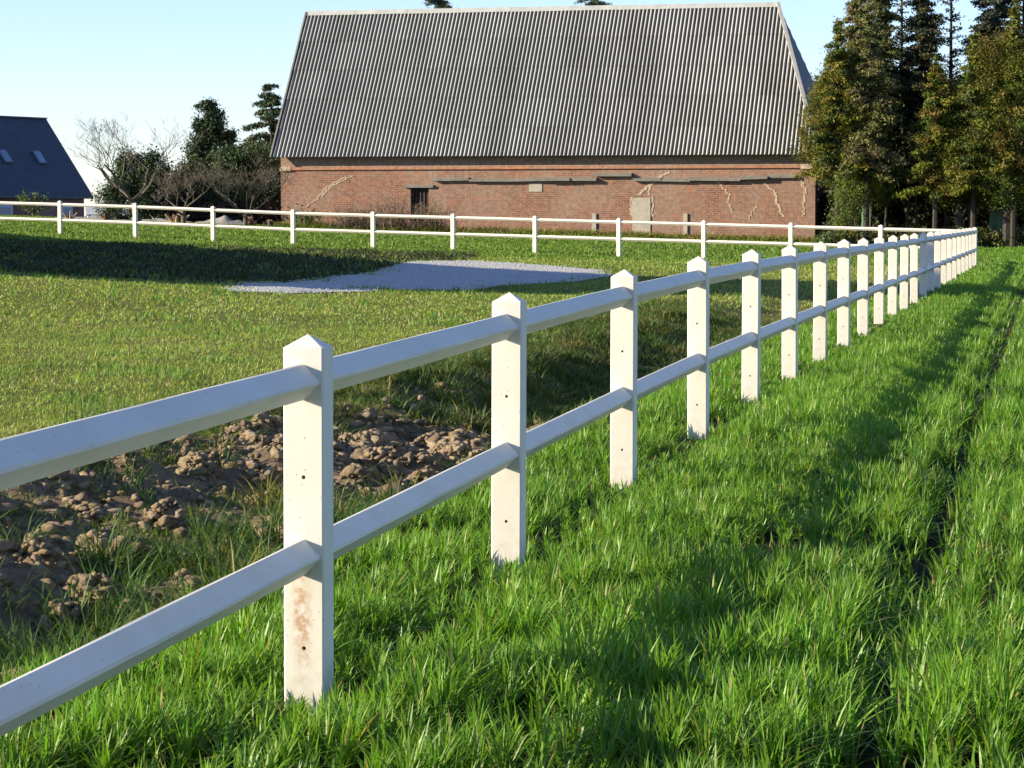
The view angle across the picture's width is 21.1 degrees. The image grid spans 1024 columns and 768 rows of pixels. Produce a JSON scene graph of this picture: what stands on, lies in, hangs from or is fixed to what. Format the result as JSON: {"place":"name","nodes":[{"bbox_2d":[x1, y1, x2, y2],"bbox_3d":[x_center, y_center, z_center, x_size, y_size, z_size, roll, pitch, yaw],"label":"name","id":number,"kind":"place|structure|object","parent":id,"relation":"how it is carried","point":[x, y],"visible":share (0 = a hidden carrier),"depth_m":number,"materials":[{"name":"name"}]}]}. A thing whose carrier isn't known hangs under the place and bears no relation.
{"place":"outdoors","nodes":[
{"label":"outdoors","id":0,"kind":"place"},
{"bbox_2d":[0,0,1021,218],"label":"sky","id":1,"kind":"structure","parent":0,"point":[150,60],"materials":[{"name":"blue"}]},
{"bbox_2d":[0,214,1023,537],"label":"lawn grass","id":2,"kind":"structure","parent":0,"point":[640,254],"depth_m":39.48,"materials":[{"name":"green plant"}]},
{"bbox_2d":[0,217,1023,767],"bbox_3d":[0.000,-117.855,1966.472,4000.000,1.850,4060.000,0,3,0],"label":"ground","id":3,"kind":"structure","parent":0,"point":[12,571],"depth_m":19.15,"materials":[{"name":"green plant"}]},
{"bbox_2d":[15,187,54,215],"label":"garden bush","id":4,"kind":"object","parent":3,"relation":"on","point":[28,199],"visible":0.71,"depth_m":111.62,"materials":[{"name":"green plant"}]},
{"bbox_2d":[0,116,92,216],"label":"slate house","id":5,"kind":"structure","parent":3,"relation":"on","point":[33,156],"depth_m":146.43,"materials":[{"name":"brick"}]},
{"bbox_2d":[0,204,12,215],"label":"door","id":6,"kind":"structure","parent":5,"relation":"in","point":[4,209],"depth_m":142.93,"materials":[{"name":"blue paint"}]},
{"bbox_2d":[62,206,72,216],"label":"door","id":7,"kind":"structure","parent":5,"relation":"in","point":[65,209],"depth_m":146.93,"materials":[{"name":"blue paint"}]},
{"bbox_2d":[63,210,76,218],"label":"tree stump","id":8,"kind":"object","parent":3,"relation":"on","point":[69,216],"visible":0.67,"depth_m":104.18,"materials":[{"name":"brown wood"}]},
{"bbox_2d":[56,215,124,220],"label":"gravel heap","id":9,"kind":"object","parent":3,"relation":"on","point":[97,217],"visible":0.27,"depth_m":105.78,"materials":[{"name":"grey gravel"}]},
{"bbox_2d":[98,213,116,219],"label":"tree stump","id":10,"kind":"object","parent":3,"relation":"on","point":[106,216],"visible":0.66,"depth_m":104.19,"materials":[{"name":"brown wood"}]},
{"bbox_2d":[86,207,130,218],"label":"garden shed","id":11,"kind":"structure","parent":3,"relation":"on","point":[90,213],"depth_m":131.34,"materials":[{"name":"white paint"}]},
{"bbox_2d":[85,139,180,219],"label":"dark shrub","id":12,"kind":"object","parent":3,"relation":"on","point":[132,183],"visible":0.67,"depth_m":107.34,"materials":[{"name":"green plant"}]},
{"bbox_2d":[63,108,209,220],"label":"bare tree","id":13,"kind":"object","parent":3,"relation":"on","point":[126,195],"visible":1,"depth_m":102.67,"materials":[{"name":"brown plant"}]},
{"bbox_2d":[124,218,192,222],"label":"gravel heap","id":14,"kind":"object","parent":3,"relation":"on","point":[157,220],"visible":0.35,"depth_m":105.79,"materials":[{"name":"grey gravel"}]},
{"bbox_2d":[165,214,189,222],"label":"tree stump","id":15,"kind":"object","parent":3,"relation":"on","point":[176,218],"visible":0.61,"depth_m":104.17,"materials":[{"name":"brown wood"}]},
{"bbox_2d":[147,150,222,222],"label":"bare tree","id":16,"kind":"object","parent":3,"relation":"on","point":[182,213],"visible":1,"depth_m":100.64,"materials":[{"name":"brown plant"}]},
{"bbox_2d":[144,150,231,221],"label":"dark shrub","id":17,"kind":"object","parent":3,"relation":"on","point":[183,194],"visible":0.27,"depth_m":109.44,"materials":[{"name":"green plant"}]},
{"bbox_2d":[174,96,248,193],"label":"dense pine","id":18,"kind":"object","parent":3,"relation":"on","point":[213,118],"visible":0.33,"depth_m":113.17,"materials":[{"name":"green plant"}]},
{"bbox_2d":[149,195,279,223],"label":"hedge","id":19,"kind":"object","parent":3,"relation":"on","point":[203,214],"visible":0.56,"depth_m":107.92,"materials":[{"name":"green plant"}]},
{"bbox_2d":[195,215,242,224],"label":"gravel heap","id":20,"kind":"object","parent":3,"relation":"on","point":[224,220],"visible":0.5,"depth_m":105.81,"materials":[{"name":"grey gravel"}]},
{"bbox_2d":[187,132,280,223],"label":"dark shrub","id":21,"kind":"object","parent":3,"relation":"on","point":[237,156],"visible":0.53,"depth_m":109.31,"materials":[{"name":"green plant"}]},
{"bbox_2d":[193,156,295,225],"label":"bare tree","id":22,"kind":"object","parent":3,"relation":"on","point":[245,215],"visible":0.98,"depth_m":101.49,"materials":[{"name":"brown plant"}]},
{"bbox_2d":[248,217,256,225],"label":"tree stump","id":23,"kind":"object","parent":3,"relation":"on","point":[250,221],"visible":0.52,"depth_m":104.14,"materials":[{"name":"brown wood"}]},
{"bbox_2d":[234,83,282,220],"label":"spruce","id":24,"kind":"object","parent":3,"relation":"on","point":[271,113],"visible":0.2,"depth_m":117.38,"materials":[{"name":"green plant"}]},
{"bbox_2d":[262,219,272,226],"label":"tree stump","id":25,"kind":"object","parent":3,"relation":"on","point":[268,222],"visible":0.66,"depth_m":104.23,"materials":[{"name":"brown wood"}]},
{"bbox_2d":[0,382,544,675],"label":"soil clods","id":26,"kind":"object","parent":3,"relation":"on","point":[367,446],"visible":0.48,"depth_m":14.53,"materials":[{"name":"soil"}]},
{"bbox_2d":[295,203,326,224],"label":"garden bush","id":27,"kind":"object","parent":3,"relation":"on","point":[308,219],"visible":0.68,"depth_m":106.01,"materials":[{"name":"green plant"}]},
{"bbox_2d":[313,206,387,228],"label":"bare bush","id":28,"kind":"object","parent":3,"relation":"on","point":[346,220],"visible":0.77,"depth_m":104.64,"materials":[{"name":"brown plant"}]},
{"bbox_2d":[354,193,424,229],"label":"bare bush","id":29,"kind":"object","parent":3,"relation":"on","point":[382,220],"visible":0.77,"depth_m":104.26,"materials":[{"name":"brown plant"}]},
{"bbox_2d":[221,260,612,292],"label":"gravel yard","id":30,"kind":"structure","parent":3,"relation":"on","point":[484,271],"depth_m":59.97,"materials":[{"name":"grey gravel"}]},
{"bbox_2d":[0,219,837,682],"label":"rough grass","id":31,"kind":"structure","parent":3,"relation":"on","point":[656,347],"depth_m":21.24,"materials":[{"name":"green plant"}]},
{"bbox_2d":[388,200,464,230],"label":"bare bush","id":32,"kind":"object","parent":3,"relation":"on","point":[431,223],"visible":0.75,"depth_m":103.94,"materials":[{"name":"brown plant"}]},
{"bbox_2d":[422,0,456,8],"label":"tall conifer","id":33,"kind":"object","parent":3,"relation":"on","point":[437,3],"visible":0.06,"depth_m":138.89,"materials":[{"name":"green plant"}]},
{"bbox_2d":[0,201,976,264],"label":"rail fence","id":34,"kind":"object","parent":3,"relation":"on","point":[535,236],"visible":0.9,"depth_m":84.03,"materials":[{"name":"white paint"}]},
{"bbox_2d":[0,227,977,736],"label":"rail fence","id":35,"kind":"object","parent":3,"relation":"on","point":[308,379],"visible":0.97,"depth_m":8.91,"materials":[{"name":"white paint"}]},
{"bbox_2d":[0,246,1023,767],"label":"grass","id":36,"kind":"structure","parent":3,"relation":"on","point":[692,584],"depth_m":9.22,"materials":[{"name":"green plant"}]},
{"bbox_2d":[269,2,830,238],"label":"brick barn","id":37,"kind":"structure","parent":3,"relation":"on","point":[671,112],"depth_m":106.23,"materials":[{"name":"red brick"},{"name":"weathered brick"},{"name":"grey corrugated metal"}]},
{"bbox_2d":[413,188,428,224],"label":"door","id":38,"kind":"structure","parent":37,"relation":"in","point":[421,193],"depth_m":106.55,"materials":[{"name":"brown wood"}]},
{"bbox_2d":[632,198,650,233],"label":"blocked doorway","id":39,"kind":"structure","parent":37,"relation":"in","point":[640,206],"depth_m":104.34,"materials":[{"name":"beige paint"}]},
{"bbox_2d":[573,0,611,5],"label":"tall conifer","id":40,"kind":"object","parent":3,"relation":"on","point":[594,2],"visible":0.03,"depth_m":138.87,"materials":[{"name":"green plant"}]},
{"bbox_2d":[793,16,873,233],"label":"tall conifer","id":41,"kind":"object","parent":3,"relation":"on","point":[830,93],"visible":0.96,"depth_m":96.56,"materials":[{"name":"green plant"}]},
{"bbox_2d":[776,42,906,231],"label":"cypress","id":42,"kind":"object","parent":3,"relation":"on","point":[878,191],"visible":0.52,"depth_m":97.14,"materials":[{"name":"green plant"}]},
{"bbox_2d":[822,169,870,240],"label":"cypress","id":43,"kind":"object","parent":3,"relation":"on","point":[845,219],"visible":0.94,"depth_m":96.13,"materials":[{"name":"green plant"}]},
{"bbox_2d":[861,204,863,233],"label":"green panel","id":44,"kind":"object","parent":3,"relation":"on","point":[862,222],"visible":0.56,"depth_m":97.40,"materials":[{"name":"green metal"}]},
{"bbox_2d":[818,0,912,239],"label":"tall conifer","id":45,"kind":"object","parent":3,"relation":"on","point":[873,66],"visible":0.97,"depth_m":96.30,"materials":[{"name":"green plant"}]},
{"bbox_2d":[836,0,895,226],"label":"tall conifer","id":46,"kind":"object","parent":3,"relation":"on","point":[855,11],"visible":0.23,"depth_m":98.18,"materials":[{"name":"green plant"}]},
{"bbox_2d":[870,148,883,235],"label":"young tree","id":47,"kind":"object","parent":3,"relation":"on","point":[871,214],"visible":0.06,"depth_m":99.98,"materials":[{"name":"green plant"}]},
{"bbox_2d":[829,50,948,219],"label":"dark conifer","id":48,"kind":"object","parent":3,"relation":"on","point":[906,74],"visible":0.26,"depth_m":100.68,"materials":[{"name":"green plant"}]},
{"bbox_2d":[884,131,895,233],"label":"young tree","id":49,"kind":"object","parent":3,"relation":"on","point":[886,205],"visible":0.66,"depth_m":97.59,"materials":[{"name":"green plant"}]},
{"bbox_2d":[870,0,911,224],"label":"tall conifer","id":50,"kind":"object","parent":3,"relation":"on","point":[886,17],"visible":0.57,"depth_m":100.10,"materials":[{"name":"green plant"}]},
{"bbox_2d":[888,0,914,71],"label":"tall conifer","id":51,"kind":"object","parent":3,"relation":"on","point":[901,34],"visible":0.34,"depth_m":102.31,"materials":[{"name":"green plant"}]},
{"bbox_2d":[906,159,913,227],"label":"young tree","id":52,"kind":"object","parent":3,"relation":"on","point":[908,208],"visible":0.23,"depth_m":98.55,"materials":[{"name":"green plant"}]},
{"bbox_2d":[903,126,917,227],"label":"young tree","id":53,"kind":"object","parent":3,"relation":"on","point":[916,215],"visible":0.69,"depth_m":97.50,"materials":[{"name":"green plant"}]},
{"bbox_2d":[814,153,1023,247],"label":"undergrowth","id":54,"kind":"object","parent":3,"relation":"on","point":[986,237],"visible":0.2,"depth_m":100.28,"materials":[{"name":"green plant"}]},
{"bbox_2d":[922,181,927,228],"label":"young tree","id":55,"kind":"object","parent":3,"relation":"on","point":[925,205],"visible":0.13,"depth_m":100.32,"materials":[{"name":"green plant"}]},
{"bbox_2d":[897,0,953,211],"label":"tall conifer","id":56,"kind":"object","parent":3,"relation":"on","point":[922,24],"visible":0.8,"depth_m":100.18,"materials":[{"name":"green plant"}]},
{"bbox_2d":[891,55,984,244],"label":"tall conifer","id":57,"kind":"object","parent":3,"relation":"on","point":[939,108],"visible":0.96,"depth_m":95.78,"materials":[{"name":"green plant"}]},
{"bbox_2d":[944,199,946,228],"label":"young tree","id":58,"kind":"object","parent":3,"relation":"on","point":[945,220],"visible":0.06,"depth_m":98.97,"materials":[{"name":"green plant"}]},
{"bbox_2d":[937,0,967,214],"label":"tall conifer","id":59,"kind":"object","parent":3,"relation":"on","point":[950,38],"visible":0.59,"depth_m":101.38,"materials":[{"name":"green plant"}]},
{"bbox_2d":[901,69,1018,228],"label":"cypress","id":60,"kind":"object","parent":3,"relation":"on","point":[959,201],"visible":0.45,"depth_m":96.00,"materials":[{"name":"green plant"}]},
{"bbox_2d":[930,24,1005,227],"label":"tall conifer","id":61,"kind":"object","parent":3,"relation":"on","point":[960,116],"visible":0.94,"depth_m":95.33,"materials":[{"name":"green plant"}]},
{"bbox_2d":[968,200,970,227],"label":"young tree","id":62,"kind":"object","parent":3,"relation":"on","point":[969,213],"visible":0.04,"depth_m":99.39,"materials":[{"name":"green plant"}]},
{"bbox_2d":[950,18,1023,246],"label":"cypress","id":63,"kind":"object","parent":3,"relation":"on","point":[991,51],"visible":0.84,"depth_m":94.97,"materials":[{"name":"green plant"}]},
{"bbox_2d":[953,0,1023,81],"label":"tall conifer","id":64,"kind":"object","parent":3,"relation":"on","point":[995,15],"visible":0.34,"depth_m":100.12,"materials":[{"name":"green plant"}]},
{"bbox_2d":[989,200,1002,233],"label":"green panel","id":65,"kind":"object","parent":3,"relation":"on","point":[995,218],"visible":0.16,"depth_m":97.40,"materials":[{"name":"green metal"}]},
{"bbox_2d":[970,0,1023,247],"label":"tall conifer","id":66,"kind":"object","parent":3,"relation":"on","point":[1015,27],"visible":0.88,"depth_m":94.83,"materials":[{"name":"green plant"}]},
{"bbox_2d":[993,191,1023,224],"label":"cypress","id":67,"kind":"object","parent":3,"relation":"on","point":[1020,209],"visible":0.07,"depth_m":96.99,"materials":[{"name":"green plant"}]},
{"bbox_2d":[1014,0,1023,226],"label":"tall conifer","id":68,"kind":"object","parent":3,"relation":"on","point":[1022,21],"visible":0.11,"depth_m":101.36,"materials":[{"name":"green plant"}]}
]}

